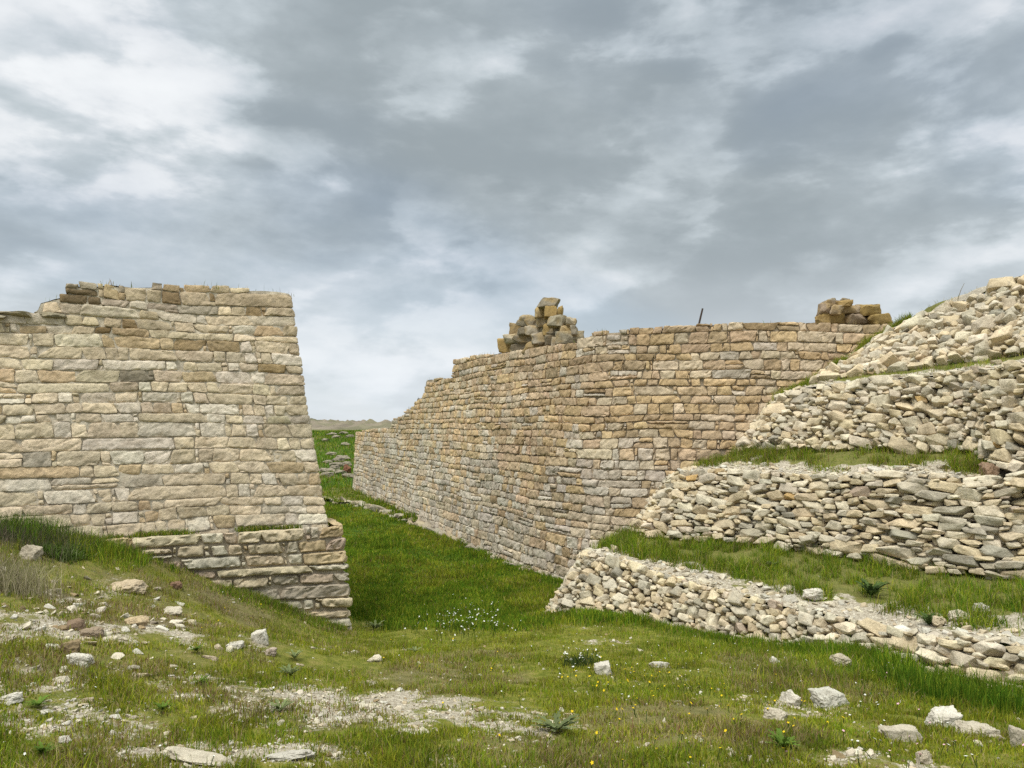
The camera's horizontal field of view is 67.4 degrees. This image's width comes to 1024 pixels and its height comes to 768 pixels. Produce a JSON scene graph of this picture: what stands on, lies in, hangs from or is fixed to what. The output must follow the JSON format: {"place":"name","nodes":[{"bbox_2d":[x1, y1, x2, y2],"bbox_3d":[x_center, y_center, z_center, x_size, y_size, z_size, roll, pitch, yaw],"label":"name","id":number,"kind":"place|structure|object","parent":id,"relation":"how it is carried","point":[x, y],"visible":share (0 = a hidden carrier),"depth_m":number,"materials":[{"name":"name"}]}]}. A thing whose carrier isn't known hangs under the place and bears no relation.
{"place":"outdoors","nodes":[
{"label":"outdoors","id":0,"kind":"place"},
{"bbox_2d":[309,418,391,429],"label":"hills","id":1,"kind":"structure","parent":0,"point":[324,424],"depth_m":203.80,"materials":[{"name":"stone"}]},
{"bbox_2d":[322,487,416,520],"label":"bank","id":2,"kind":"structure","parent":0,"point":[349,497],"depth_m":31.16,"materials":[{"name":"green plant"}]},
{"bbox_2d":[323,498,651,632],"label":"grass","id":3,"kind":"structure","parent":0,"point":[401,604],"depth_m":14.24,"materials":[{"name":"green plant"}]},
{"bbox_2d":[0,429,1023,767],"bbox_3d":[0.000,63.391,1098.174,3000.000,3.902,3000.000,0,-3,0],"label":"ground","id":4,"kind":"structure","parent":0,"point":[318,661],"depth_m":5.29,"materials":[{"name":"green plant"}]},
{"bbox_2d":[0,692,23,705],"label":"loose stone","id":5,"kind":"object","parent":4,"relation":"on","point":[15,697],"visible":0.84,"depth_m":3.83,"materials":[{"name":"stone"}]},
{"bbox_2d":[19,544,43,560],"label":"loose stone","id":6,"kind":"object","parent":4,"relation":"on","point":[29,550],"visible":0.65,"depth_m":7.20,"materials":[{"name":"stone"}]},
{"bbox_2d":[0,550,69,599],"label":"dry grass tuft","id":7,"kind":"object","parent":4,"relation":"on","point":[24,581],"visible":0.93,"depth_m":6.21,"materials":[{"name":"beige plant"}]},
{"bbox_2d":[23,694,50,705],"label":"weed","id":8,"kind":"object","parent":4,"relation":"on","point":[36,703],"visible":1,"depth_m":3.83,"materials":[{"name":"green plant"}]},
{"bbox_2d":[0,507,85,544],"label":"green grass tuft","id":9,"kind":"object","parent":4,"relation":"on","point":[27,519],"visible":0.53,"depth_m":8.05,"materials":[{"name":"green plant"}]},
{"bbox_2d":[34,741,60,755],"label":"weed","id":10,"kind":"object","parent":4,"relation":"on","point":[40,749],"visible":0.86,"depth_m":3.29,"materials":[{"name":"green plant"}]},
{"bbox_2d":[0,508,112,562],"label":"grass tuft","id":11,"kind":"object","parent":4,"relation":"on","point":[7,538],"visible":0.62,"depth_m":7.71,"materials":[{"name":"green plant"}]},
{"bbox_2d":[52,676,70,683],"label":"loose stone","id":12,"kind":"object","parent":4,"relation":"on","point":[62,678],"visible":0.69,"depth_m":4.25,"materials":[{"name":"stone"}]},
{"bbox_2d":[30,537,96,564],"bbox_3d":[-4.464,1.635,7.636,0.656,0.257,0.657,0,-3,0],"label":"grass tuft","id":13,"kind":"object","parent":4,"relation":"on","point":[65,552],"visible":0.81,"depth_m":7.53,"materials":[{"name":"green plant"}]},
{"bbox_2d":[58,735,71,743],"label":"loose stone","id":14,"kind":"object","parent":4,"relation":"on","point":[61,738],"visible":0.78,"depth_m":3.47,"materials":[{"name":"stone"}]},
{"bbox_2d":[59,639,80,653],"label":"loose stone","id":15,"kind":"object","parent":4,"relation":"on","point":[73,645],"visible":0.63,"depth_m":4.75,"materials":[{"name":"stone"}]},
{"bbox_2d":[66,618,85,630],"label":"loose stone","id":16,"kind":"object","parent":4,"relation":"on","point":[77,624],"visible":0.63,"depth_m":5.41,"materials":[{"name":"stone"}]},
{"bbox_2d":[66,653,94,668],"bbox_3d":[-2.599,1.672,4.632,0.144,0.104,0.118,0,-3,0],"label":"loose stone","id":17,"kind":"object","parent":4,"relation":"on","point":[83,657],"visible":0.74,"depth_m":4.59,"materials":[{"name":"stone"}]},
{"bbox_2d":[79,626,103,638],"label":"loose stone","id":18,"kind":"object","parent":4,"relation":"on","point":[96,631],"visible":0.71,"depth_m":5.31,"materials":[{"name":"stone"}]},
{"bbox_2d":[31,521,159,572],"bbox_3d":[-4.384,1.701,8.097,1.180,0.605,1.148,0,-3,0],"label":"green grass tuft","id":19,"kind":"object","parent":4,"relation":"on","point":[100,553],"visible":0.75,"depth_m":8.04,"materials":[{"name":"green plant"}]},
{"bbox_2d":[110,579,148,593],"bbox_3d":[-3.656,1.944,7.313,0.355,0.155,0.294,1,-3,-21],"label":"loose stone","id":20,"kind":"object","parent":4,"relation":"on","point":[139,586],"visible":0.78,"depth_m":7.27,"materials":[{"name":"stone"}]},
{"bbox_2d":[124,615,148,625],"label":"loose stone","id":21,"kind":"object","parent":4,"relation":"on","point":[142,620],"visible":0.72,"depth_m":5.96,"materials":[{"name":"stone"}]},
{"bbox_2d":[153,699,174,709],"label":"weed","id":22,"kind":"object","parent":4,"relation":"on","point":[163,705],"visible":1,"depth_m":4.02,"materials":[{"name":"green plant"}]},
{"bbox_2d":[163,606,182,615],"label":"loose stone","id":23,"kind":"object","parent":4,"relation":"on","point":[176,610],"visible":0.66,"depth_m":6.83,"materials":[{"name":"stone"}]},
{"bbox_2d":[0,522,348,635],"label":"grass","id":24,"kind":"structure","parent":4,"relation":"on","point":[230,589],"depth_m":8.73,"materials":[{"name":"green plant"}]},
{"bbox_2d":[170,581,182,589],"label":"loose stone","id":25,"kind":"object","parent":4,"relation":"on","point":[177,584],"visible":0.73,"depth_m":7.93,"materials":[{"name":"stone"}]},
{"bbox_2d":[0,281,352,630],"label":"stone wall","id":26,"kind":"structure","parent":4,"relation":"on","point":[157,407],"depth_m":9.34,"materials":[{"name":"stone"}]},
{"bbox_2d":[85,523,331,539],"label":"grass","id":27,"kind":"structure","parent":26,"relation":"on","point":[185,532],"depth_m":9.11,"materials":[{"name":"green plant"}]},
{"bbox_2d":[189,644,206,650],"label":"weed","id":28,"kind":"object","parent":4,"relation":"on","point":[196,648],"visible":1,"depth_m":5.51,"materials":[{"name":"green plant"}]},
{"bbox_2d":[159,746,238,766],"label":"loose stone","id":29,"kind":"object","parent":4,"relation":"on","point":[197,756],"visible":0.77,"depth_m":3.35,"materials":[{"name":"stone"}]},
{"bbox_2d":[193,675,209,682],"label":"weed","id":30,"kind":"object","parent":4,"relation":"on","point":[201,678],"visible":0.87,"depth_m":4.72,"materials":[{"name":"green plant"}]},
{"bbox_2d":[225,640,243,649],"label":"loose stone","id":31,"kind":"object","parent":4,"relation":"on","point":[240,643],"visible":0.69,"depth_m":5.84,"materials":[{"name":"stone"}]},
{"bbox_2d":[251,629,268,645],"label":"loose stone","id":32,"kind":"object","parent":4,"relation":"on","point":[259,636],"visible":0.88,"depth_m":6.11,"materials":[{"name":"stone"}]},
{"bbox_2d":[265,647,276,656],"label":"loose stone","id":33,"kind":"object","parent":4,"relation":"on","point":[272,651],"visible":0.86,"depth_m":5.91,"materials":[{"name":"stone"}]},
{"bbox_2d":[268,698,293,710],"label":"thistle","id":34,"kind":"object","parent":4,"relation":"on","point":[278,707],"visible":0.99,"depth_m":4.27,"materials":[{"name":"green plant"}]},
{"bbox_2d":[264,749,315,761],"bbox_3d":[-0.991,1.657,3.428,0.231,0.050,0.086,0,-3,0],"label":"loose stone","id":35,"kind":"object","parent":4,"relation":"on","point":[289,755],"visible":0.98,"depth_m":3.41,"materials":[{"name":"stone"}]},
{"bbox_2d":[277,664,302,674],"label":"thistle","id":36,"kind":"object","parent":4,"relation":"on","point":[288,669],"visible":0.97,"depth_m":5.39,"materials":[{"name":"green plant"}]},
{"bbox_2d":[286,649,302,658],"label":"weed","id":37,"kind":"object","parent":4,"relation":"on","point":[294,655],"visible":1,"depth_m":5.99,"materials":[{"name":"green plant"}]},
{"bbox_2d":[319,472,333,476],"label":"field stone","id":38,"kind":"object","parent":4,"relation":"on","point":[330,474],"visible":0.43,"depth_m":41.02,"materials":[{"name":"beige stone"}]},
{"bbox_2d":[319,468,334,472],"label":"field stone","id":39,"kind":"object","parent":4,"relation":"on","point":[326,469],"visible":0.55,"depth_m":43.88,"materials":[{"name":"beige stone"}]},
{"bbox_2d":[329,465,339,469],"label":"field stone","id":40,"kind":"object","parent":4,"relation":"on","point":[334,466],"visible":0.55,"depth_m":45.81,"materials":[{"name":"beige stone"}]},
{"bbox_2d":[329,462,343,466],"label":"field stone","id":41,"kind":"object","parent":4,"relation":"on","point":[336,463],"visible":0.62,"depth_m":47.45,"materials":[{"name":"beige stone"}]},
{"bbox_2d":[332,457,343,461],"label":"field stone","id":42,"kind":"object","parent":4,"relation":"on","point":[339,459],"visible":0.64,"depth_m":50.66,"materials":[{"name":"grey stone"}]},
{"bbox_2d":[312,429,365,500],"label":"grass","id":43,"kind":"structure","parent":4,"relation":"on","point":[324,465],"depth_m":56.28,"materials":[{"name":"green plant"}]},
{"bbox_2d":[334,469,346,473],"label":"field stone","id":44,"kind":"object","parent":4,"relation":"on","point":[338,471],"visible":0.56,"depth_m":42.42,"materials":[{"name":"beige stone"}]},
{"bbox_2d":[336,455,349,459],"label":"field stone","id":45,"kind":"object","parent":4,"relation":"on","point":[345,456],"visible":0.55,"depth_m":52.10,"materials":[{"name":"grey stone"}]},
{"bbox_2d":[343,464,350,472],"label":"field stone","id":46,"kind":"object","parent":4,"relation":"on","point":[347,468],"visible":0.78,"depth_m":42.63,"materials":[{"name":"stone"}]},
{"bbox_2d":[342,461,351,465],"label":"field stone","id":47,"kind":"object","parent":4,"relation":"on","point":[347,462],"visible":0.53,"depth_m":48.00,"materials":[{"name":"grey stone"}]},
{"bbox_2d":[342,473,352,477],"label":"field stone","id":48,"kind":"object","parent":4,"relation":"on","point":[347,475],"visible":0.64,"depth_m":40.46,"materials":[{"name":"beige stone"}]},
{"bbox_2d":[322,482,417,521],"bbox_3d":[-5.977,4.362,29.872,2.685,0.527,14.169,1,-3,-23],"label":"rubble","id":49,"kind":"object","parent":4,"relation":"on","point":[393,509],"depth_m":29.45,"materials":[{"name":"green plant"}]},
{"bbox_2d":[363,620,383,628],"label":"weed","id":50,"kind":"object","parent":4,"relation":"on","point":[375,625],"visible":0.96,"depth_m":9.86,"materials":[{"name":"green plant"}]},
{"bbox_2d":[367,654,381,661],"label":"loose stone","id":51,"kind":"object","parent":4,"relation":"on","point":[377,658],"visible":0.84,"depth_m":6.36,"materials":[{"name":"stone"}]},
{"bbox_2d":[407,646,421,651],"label":"weed","id":52,"kind":"object","parent":4,"relation":"on","point":[414,648],"visible":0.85,"depth_m":7.81,"materials":[{"name":"green plant"}]},
{"bbox_2d":[404,601,550,650],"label":"wildflowers","id":53,"kind":"object","parent":4,"relation":"on","point":[469,614],"visible":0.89,"depth_m":9.21,"materials":[{"name":"white plant"}]},
{"bbox_2d":[6,591,986,767],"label":"wildflowers","id":54,"kind":"object","parent":4,"relation":"on","point":[449,684],"visible":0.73,"depth_m":5.47,"materials":[{"name":"yellow plant"}]},
{"bbox_2d":[0,358,1023,767],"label":"pebbles","id":55,"kind":"object","parent":4,"relation":"on","point":[958,632],"visible":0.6,"depth_m":5.55,"materials":[{"name":"stone"}]},
{"bbox_2d":[201,604,843,767],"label":"wildflowers","id":56,"kind":"object","parent":4,"relation":"on","point":[596,732],"visible":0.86,"depth_m":4.83,"materials":[{"name":"yellow plant"}]},
{"bbox_2d":[530,711,579,731],"bbox_3d":[0.242,1.835,4.157,0.252,0.070,0.229,-2,-4,38],"label":"thistle","id":57,"kind":"object","parent":4,"relation":"on","point":[548,723],"visible":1,"depth_m":4.17,"materials":[{"name":"green plant"}]},
{"bbox_2d":[559,650,597,667],"bbox_3d":[0.584,2.450,6.839,0.468,0.200,0.455,0,-3,0],"label":"weed","id":58,"kind":"object","parent":4,"relation":"on","point":[588,661],"visible":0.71,"depth_m":6.80,"materials":[{"name":"green plant"}]},
{"bbox_2d":[546,643,613,674],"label":"wildflowers","id":59,"kind":"object","parent":4,"relation":"on","point":[570,659],"visible":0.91,"depth_m":6.82,"materials":[{"name":"white plant"}]},
{"bbox_2d":[594,660,611,675],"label":"loose stone","id":60,"kind":"object","parent":4,"relation":"on","point":[600,666],"visible":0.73,"depth_m":6.27,"materials":[{"name":"stone"}]},
{"bbox_2d":[648,661,669,667],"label":"loose stone","id":61,"kind":"object","parent":4,"relation":"on","point":[658,663],"visible":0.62,"depth_m":6.58,"materials":[{"name":"stone"}]},
{"bbox_2d":[330,322,1003,578],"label":"stone wall","id":62,"kind":"structure","parent":4,"relation":"on","point":[554,460],"depth_m":15.26,"materials":[{"name":"stone"}]},
{"bbox_2d":[49,280,849,431],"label":"grass","id":63,"kind":"structure","parent":62,"relation":"on","point":[292,296],"depth_m":9.96,"materials":[{"name":"green plant"}]},
{"bbox_2d":[497,297,583,353],"bbox_3d":[0.703,-1.216,17.567,0.863,1.396,3.554,2,-4,-28],"label":"masonry stump","id":64,"kind":"object","parent":62,"relation":"on","point":[550,324],"visible":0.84,"depth_m":17.17,"materials":[{"name":"stone"}]},
{"bbox_2d":[815,298,892,324],"bbox_3d":[6.535,-1.385,14.804,1.360,0.600,0.823,0,-3,0],"label":"masonry stump","id":65,"kind":"object","parent":62,"relation":"on","point":[841,311],"visible":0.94,"depth_m":14.57,"materials":[{"name":"stone"}]},
{"bbox_2d":[526,602,1023,695],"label":"grass","id":66,"kind":"structure","parent":4,"relation":"on","point":[845,649],"depth_m":7.58,"materials":[{"name":"green plant"}]},
{"bbox_2d":[763,707,787,720],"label":"loose stone","id":67,"kind":"object","parent":4,"relation":"on","point":[772,713],"visible":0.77,"depth_m":4.57,"materials":[{"name":"stone"}]},
{"bbox_2d":[765,728,799,747],"bbox_3d":[1.345,1.750,3.784,0.174,0.080,0.165,-2,-4,30],"label":"weed","id":68,"kind":"object","parent":4,"relation":"on","point":[779,736],"visible":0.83,"depth_m":3.79,"materials":[{"name":"green plant"}]},
{"bbox_2d":[545,547,1023,686],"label":"terrace wall","id":69,"kind":"structure","parent":4,"relation":"on","point":[607,582],"depth_m":9.06,"materials":[{"name":"stone"}]},
{"bbox_2d":[779,689,801,705],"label":"loose stone","id":70,"kind":"object","parent":4,"relation":"on","point":[789,697],"visible":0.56,"depth_m":5.16,"materials":[{"name":"stone"}]},
{"bbox_2d":[808,686,849,709],"bbox_3d":[2.115,2.108,5.090,0.237,0.172,0.182,1,-3,-18],"label":"loose stone","id":71,"kind":"object","parent":4,"relation":"on","point":[825,697],"visible":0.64,"depth_m":5.05,"materials":[{"name":"stone"}]},
{"bbox_2d":[829,653,851,666],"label":"loose stone","id":72,"kind":"object","parent":4,"relation":"on","point":[840,656],"visible":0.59,"depth_m":7.22,"materials":[{"name":"stone"}]},
{"bbox_2d":[878,724,922,742],"bbox_3d":[2.033,1.843,4.005,0.245,0.114,0.091,0,-3,0],"label":"loose stone","id":73,"kind":"object","parent":4,"relation":"on","point":[896,731],"visible":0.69,"depth_m":3.97,"materials":[{"name":"stone"}]},
{"bbox_2d":[786,672,1023,767],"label":"wildflowers","id":74,"kind":"object","parent":4,"relation":"on","point":[909,739],"visible":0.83,"depth_m":3.77,"materials":[{"name":"green plant"}]},
{"bbox_2d":[863,653,957,685],"bbox_3d":[3.299,2.411,6.375,0.675,0.362,0.702,0,-3,0],"label":"tall grass tuft","id":75,"kind":"object","parent":4,"relation":"on","point":[903,673],"visible":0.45,"depth_m":6.39,"materials":[{"name":"green plant"}]},
{"bbox_2d":[915,749,932,763],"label":"loose stone","id":76,"kind":"object","parent":4,"relation":"on","point":[924,757],"visible":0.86,"depth_m":3.55,"materials":[{"name":"stone"}]},
{"bbox_2d":[879,663,997,702],"bbox_3d":[3.128,2.224,5.667,0.695,0.344,0.723,0,-3,0],"label":"tall grass tuft","id":77,"kind":"object","parent":4,"relation":"on","point":[921,683],"visible":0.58,"depth_m":5.66,"materials":[{"name":"green plant"}]},
{"bbox_2d":[924,705,962,728],"bbox_3d":[2.522,1.989,4.512,0.186,0.177,0.199,0,-3,0],"label":"loose stone","id":78,"kind":"object","parent":4,"relation":"on","point":[950,714],"visible":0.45,"depth_m":4.48,"materials":[{"name":"stone"}]},
{"bbox_2d":[916,672,1023,715],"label":"tall grass tuft","id":79,"kind":"object","parent":4,"relation":"on","point":[973,694],"visible":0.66,"depth_m":5.39,"materials":[{"name":"green plant"}]},
{"bbox_2d":[954,719,1001,737],"bbox_3d":[2.515,1.909,4.193,0.208,0.113,0.213,0,-3,0],"label":"loose stone","id":80,"kind":"object","parent":4,"relation":"on","point":[976,726],"visible":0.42,"depth_m":4.15,"materials":[{"name":"stone"}]},
{"bbox_2d":[958,667,1023,713],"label":"tall grass tuft","id":81,"kind":"object","parent":4,"relation":"on","point":[1018,697],"visible":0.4,"depth_m":5.43,"materials":[{"name":"green plant"}]},
{"bbox_2d":[1008,725,1023,747],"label":"loose stone","id":82,"kind":"object","parent":4,"relation":"on","point":[1016,734],"visible":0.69,"depth_m":3.88,"materials":[{"name":"stone"}]},
{"bbox_2d":[0,0,1023,421],"label":"sky","id":83,"kind":"structure","parent":0,"point":[418,176],"materials":[{"name":"grey"}]},
{"bbox_2d":[592,517,1023,645],"bbox_3d":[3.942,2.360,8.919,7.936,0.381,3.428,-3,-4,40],"label":"terrace ground","id":84,"kind":"structure","parent":0,"point":[855,599],"depth_m":9.11,"materials":[{"name":"green plant"}]},
{"bbox_2d":[780,587,790,592],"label":"loose stone","id":85,"kind":"object","parent":84,"relation":"on","point":[783,590],"visible":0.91,"depth_m":9.15,"materials":[{"name":"stone"}]},
{"bbox_2d":[803,588,824,600],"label":"loose stone","id":86,"kind":"object","parent":84,"relation":"on","point":[817,593],"visible":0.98,"depth_m":8.82,"materials":[{"name":"stone"}]},
{"bbox_2d":[627,467,1023,580],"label":"terrace wall","id":87,"kind":"structure","parent":84,"relation":"on","point":[957,526],"depth_m":10.21,"materials":[{"name":"stone"}]},
{"bbox_2d":[856,578,889,595],"bbox_3d":[4.120,2.337,8.797,0.394,0.179,0.369,-2,-4,30],"label":"weed","id":88,"kind":"object","parent":84,"relation":"on","point":[869,588],"visible":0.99,"depth_m":8.78,"materials":[{"name":"green plant"}]},
{"bbox_2d":[915,611,942,624],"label":"weed","id":89,"kind":"object","parent":84,"relation":"on","point":[928,618],"visible":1,"depth_m":7.63,"materials":[{"name":"green plant"}]},
{"bbox_2d":[932,615,946,626],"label":"loose stone","id":90,"kind":"object","parent":84,"relation":"on","point":[937,621],"visible":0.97,"depth_m":7.54,"materials":[{"name":"stone"}]},
{"bbox_2d":[948,609,971,621],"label":"loose stone","id":91,"kind":"object","parent":84,"relation":"on","point":[953,612],"visible":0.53,"depth_m":7.55,"materials":[{"name":"stone"}]},
{"bbox_2d":[973,602,988,612],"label":"loose stone","id":92,"kind":"object","parent":84,"relation":"on","point":[976,604],"visible":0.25,"depth_m":7.74,"materials":[{"name":"stone"}]},
{"bbox_2d":[684,438,1000,477],"bbox_3d":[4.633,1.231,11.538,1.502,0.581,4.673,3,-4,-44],"label":"terrace ground","id":93,"kind":"structure","parent":0,"point":[853,465],"depth_m":11.21,"materials":[{"name":"green plant"}]},
{"bbox_2d":[734,360,1023,477],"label":"terrace wall","id":94,"kind":"structure","parent":93,"relation":"on","point":[981,408],"depth_m":11.15,"materials":[{"name":"stone"}]},
{"bbox_2d":[978,462,999,475],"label":"loose stone","id":95,"kind":"object","parent":93,"relation":"on","point":[992,468],"visible":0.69,"depth_m":9.45,"materials":[{"name":"stone"}]},
{"bbox_2d":[790,353,1023,389],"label":"terrace ground","id":96,"kind":"structure","parent":0,"point":[1018,358],"depth_m":11.63,"materials":[{"name":"green plant"}]},
{"bbox_2d":[809,275,1023,388],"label":"terrace wall","id":97,"kind":"structure","parent":96,"relation":"on","point":[982,327],"depth_m":12.02,"materials":[{"name":"stone"}]},
{"bbox_2d":[848,276,1020,356],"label":"terrace ground","id":98,"kind":"structure","parent":0,"point":[977,291],"depth_m":13.26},
{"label":"terrace ground","id":99,"kind":"structure","parent":0,"visible":0},
{"bbox_2d":[766,311,912,405],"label":"grass","id":100,"kind":"structure","parent":99,"relation":"on","point":[899,321],"depth_m":13.70,"materials":[{"name":"green plant"}]}
]}

